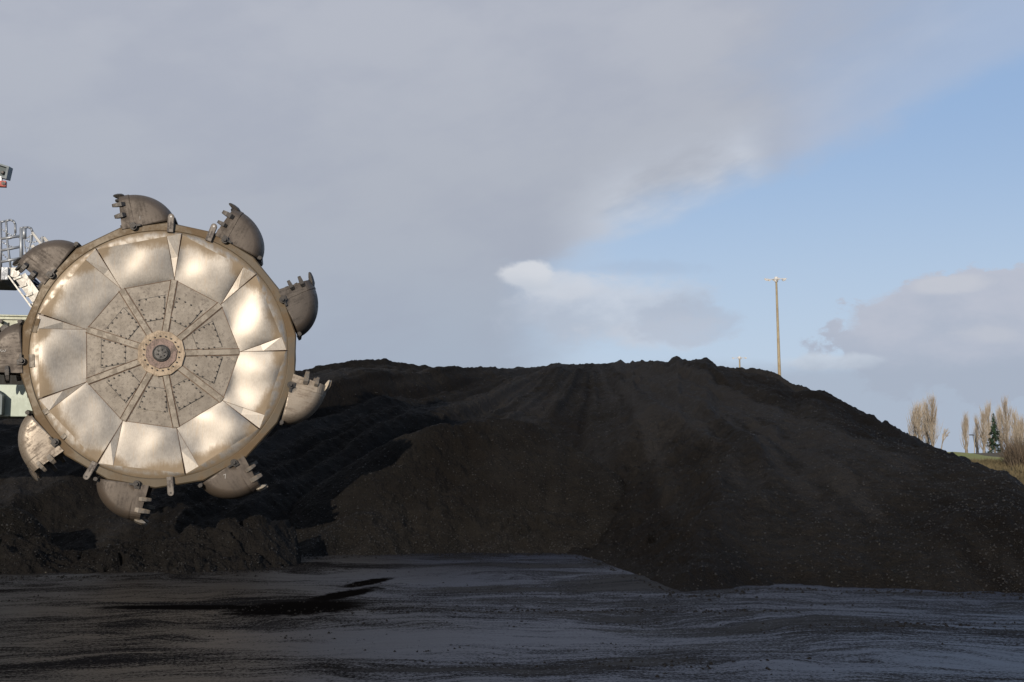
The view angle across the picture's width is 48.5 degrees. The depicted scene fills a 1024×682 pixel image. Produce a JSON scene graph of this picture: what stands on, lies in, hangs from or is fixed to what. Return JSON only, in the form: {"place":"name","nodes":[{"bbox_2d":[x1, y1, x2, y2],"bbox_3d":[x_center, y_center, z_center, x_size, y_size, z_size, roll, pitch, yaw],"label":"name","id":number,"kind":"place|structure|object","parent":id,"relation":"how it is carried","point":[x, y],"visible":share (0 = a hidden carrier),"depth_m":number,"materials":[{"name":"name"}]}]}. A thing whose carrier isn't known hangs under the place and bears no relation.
{"place":"outdoors","nodes":[
{"label":"outdoors","id":0,"kind":"place"},
{"bbox_2d":[0,553,1023,681],"bbox_3d":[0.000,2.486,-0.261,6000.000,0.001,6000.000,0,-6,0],"label":"ground","id":1,"kind":"structure","parent":0,"point":[854,652],"depth_m":17.02,"materials":[{"name":"grey asphalt"}]},
{"bbox_2d":[0,219,47,418],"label":"reclaimer boom","id":2,"kind":"object","parent":1,"relation":"on","point":[14,402],"visible":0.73,"depth_m":28.40,"materials":[{"name":"beige paint"}]},
{"bbox_2d":[0,164,12,187],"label":"floodlight","id":3,"kind":"object","parent":2,"relation":"attached to","point":[5,172],"visible":1,"depth_m":28.79,"materials":[{"name":"grey paint"}]},
{"bbox_2d":[0,194,331,524],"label":"bucket wheel","id":4,"kind":"object","parent":2,"relation":"attached to","point":[147,346],"visible":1,"depth_m":27.41,"materials":[{"name":"paint"}]},
{"bbox_2d":[0,515,300,574],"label":"coal bank","id":5,"kind":"structure","parent":1,"relation":"on","point":[33,563],"depth_m":26.55,"materials":[{"name":"black stone"}]},
{"bbox_2d":[288,419,624,555],"bbox_3d":[-1.540,4.508,35.339,11.632,4.192,11.440,0,-6,0],"label":"coal mound","id":6,"kind":"object","parent":1,"relation":"on","point":[412,463],"visible":0.77,"depth_m":32.55,"materials":[{"name":"black stone"}]},
{"bbox_2d":[0,356,1023,592],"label":"coal stockpile","id":7,"kind":"object","parent":1,"relation":"on","point":[626,384],"visible":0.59,"depth_m":31.70,"materials":[{"name":"black stone"}]},
{"bbox_2d":[0,360,1023,592],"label":"coal lumps","id":8,"kind":"object","parent":1,"relation":"on","point":[932,547],"visible":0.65,"depth_m":29.98,"materials":[{"name":"black stone"}]},
{"bbox_2d":[0,551,1023,676],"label":"yard coal crumbs","id":9,"kind":"object","parent":1,"relation":"on","point":[743,593],"visible":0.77,"depth_m":19.18,"materials":[{"name":"black"}]},
{"bbox_2d":[732,356,746,366],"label":"light mast","id":10,"kind":"object","parent":1,"relation":"on","point":[739,357],"visible":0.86,"depth_m":264.81,"materials":[{"name":"metal"}]},
{"bbox_2d":[764,277,786,374],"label":"light mast","id":11,"kind":"object","parent":1,"relation":"on","point":[775,279],"visible":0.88,"depth_m":150.95,"materials":[{"name":"concrete"}]},
{"bbox_2d":[0,0,1023,452],"label":"sky","id":12,"kind":"structure","parent":0,"point":[462,183],"materials":[{"name":"blue"}]},
{"bbox_2d":[948,452,1001,460],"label":"lawn","id":13,"kind":"structure","parent":0,"point":[970,455],"depth_m":148.07,"materials":[{"name":"green plant"}]},
{"bbox_2d":[973,453,1023,478],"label":"grass bank","id":14,"kind":"structure","parent":0,"point":[991,454],"depth_m":165.84,"materials":[{"name":"plant"}]},
{"bbox_2d":[907,406,925,440],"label":"poplar tree","id":15,"kind":"object","parent":14,"relation":"on","point":[909,428],"visible":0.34,"depth_m":202.47,"materials":[{"name":"beige plant"}]},
{"bbox_2d":[908,402,927,440],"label":"poplar tree","id":16,"kind":"object","parent":14,"relation":"on","point":[919,419],"visible":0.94,"depth_m":199.36,"materials":[{"name":"beige plant"}]},
{"bbox_2d":[921,398,930,443],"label":"poplar tree","id":17,"kind":"object","parent":14,"relation":"on","point":[924,421],"visible":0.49,"depth_m":203.31,"materials":[{"name":"beige plant"}]},
{"bbox_2d":[920,391,940,446],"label":"poplar tree","id":18,"kind":"object","parent":14,"relation":"on","point":[931,422],"visible":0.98,"depth_m":197.38,"materials":[{"name":"beige plant"}]},
{"bbox_2d":[941,428,949,448],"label":"bare tree","id":19,"kind":"object","parent":14,"relation":"on","point":[943,435],"visible":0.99,"depth_m":179.27,"materials":[{"name":"beige plant"}]},
{"bbox_2d":[959,412,969,452],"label":"poplar tree","id":20,"kind":"object","parent":14,"relation":"on","point":[965,429],"visible":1,"depth_m":214.18,"materials":[{"name":"beige plant"}]},
{"bbox_2d":[971,413,979,452],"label":"poplar tree","id":21,"kind":"object","parent":14,"relation":"on","point":[976,441],"visible":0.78,"depth_m":224.05,"materials":[{"name":"beige plant"}]},
{"bbox_2d":[976,406,990,452],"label":"poplar tree","id":22,"kind":"object","parent":14,"relation":"on","point":[982,436],"visible":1,"depth_m":209.32,"materials":[{"name":"beige plant"}]},
{"bbox_2d":[983,401,996,452],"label":"poplar tree","id":23,"kind":"object","parent":14,"relation":"on","point":[988,417],"visible":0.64,"depth_m":211.62,"materials":[{"name":"beige plant"}]},
{"bbox_2d":[984,413,1001,452],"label":"fir tree","id":24,"kind":"object","parent":14,"relation":"on","point":[994,439],"visible":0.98,"depth_m":189.14,"materials":[{"name":"green plant"}]},
{"bbox_2d":[970,457,1023,484],"bbox_3d":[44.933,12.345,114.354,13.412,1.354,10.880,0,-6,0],"label":"bank grass","id":25,"kind":"structure","parent":14,"relation":"on","point":[979,460],"depth_m":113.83,"materials":[{"name":"green plant"}]},
{"bbox_2d":[992,403,1005,452],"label":"poplar tree","id":26,"kind":"object","parent":14,"relation":"on","point":[997,424],"visible":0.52,"depth_m":219.18,"materials":[{"name":"beige plant"}]},
{"bbox_2d":[996,395,1016,445],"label":"poplar tree","id":27,"kind":"object","parent":14,"relation":"on","point":[1005,423],"visible":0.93,"depth_m":205.36,"materials":[{"name":"beige plant"}]},
{"bbox_2d":[991,431,1023,467],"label":"hedge","id":28,"kind":"object","parent":14,"relation":"on","point":[1012,453],"visible":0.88,"depth_m":111.64,"materials":[{"name":"brown plant"}]},
{"bbox_2d":[1009,407,1023,444],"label":"poplar tree","id":29,"kind":"object","parent":14,"relation":"on","point":[1017,429],"visible":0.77,"depth_m":208.44,"materials":[{"name":"beige plant"}]},
{"bbox_2d":[1016,415,1023,445],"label":"poplar tree","id":30,"kind":"object","parent":14,"relation":"on","point":[1021,428],"visible":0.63,"depth_m":210.04,"materials":[{"name":"beige plant"}]}
]}

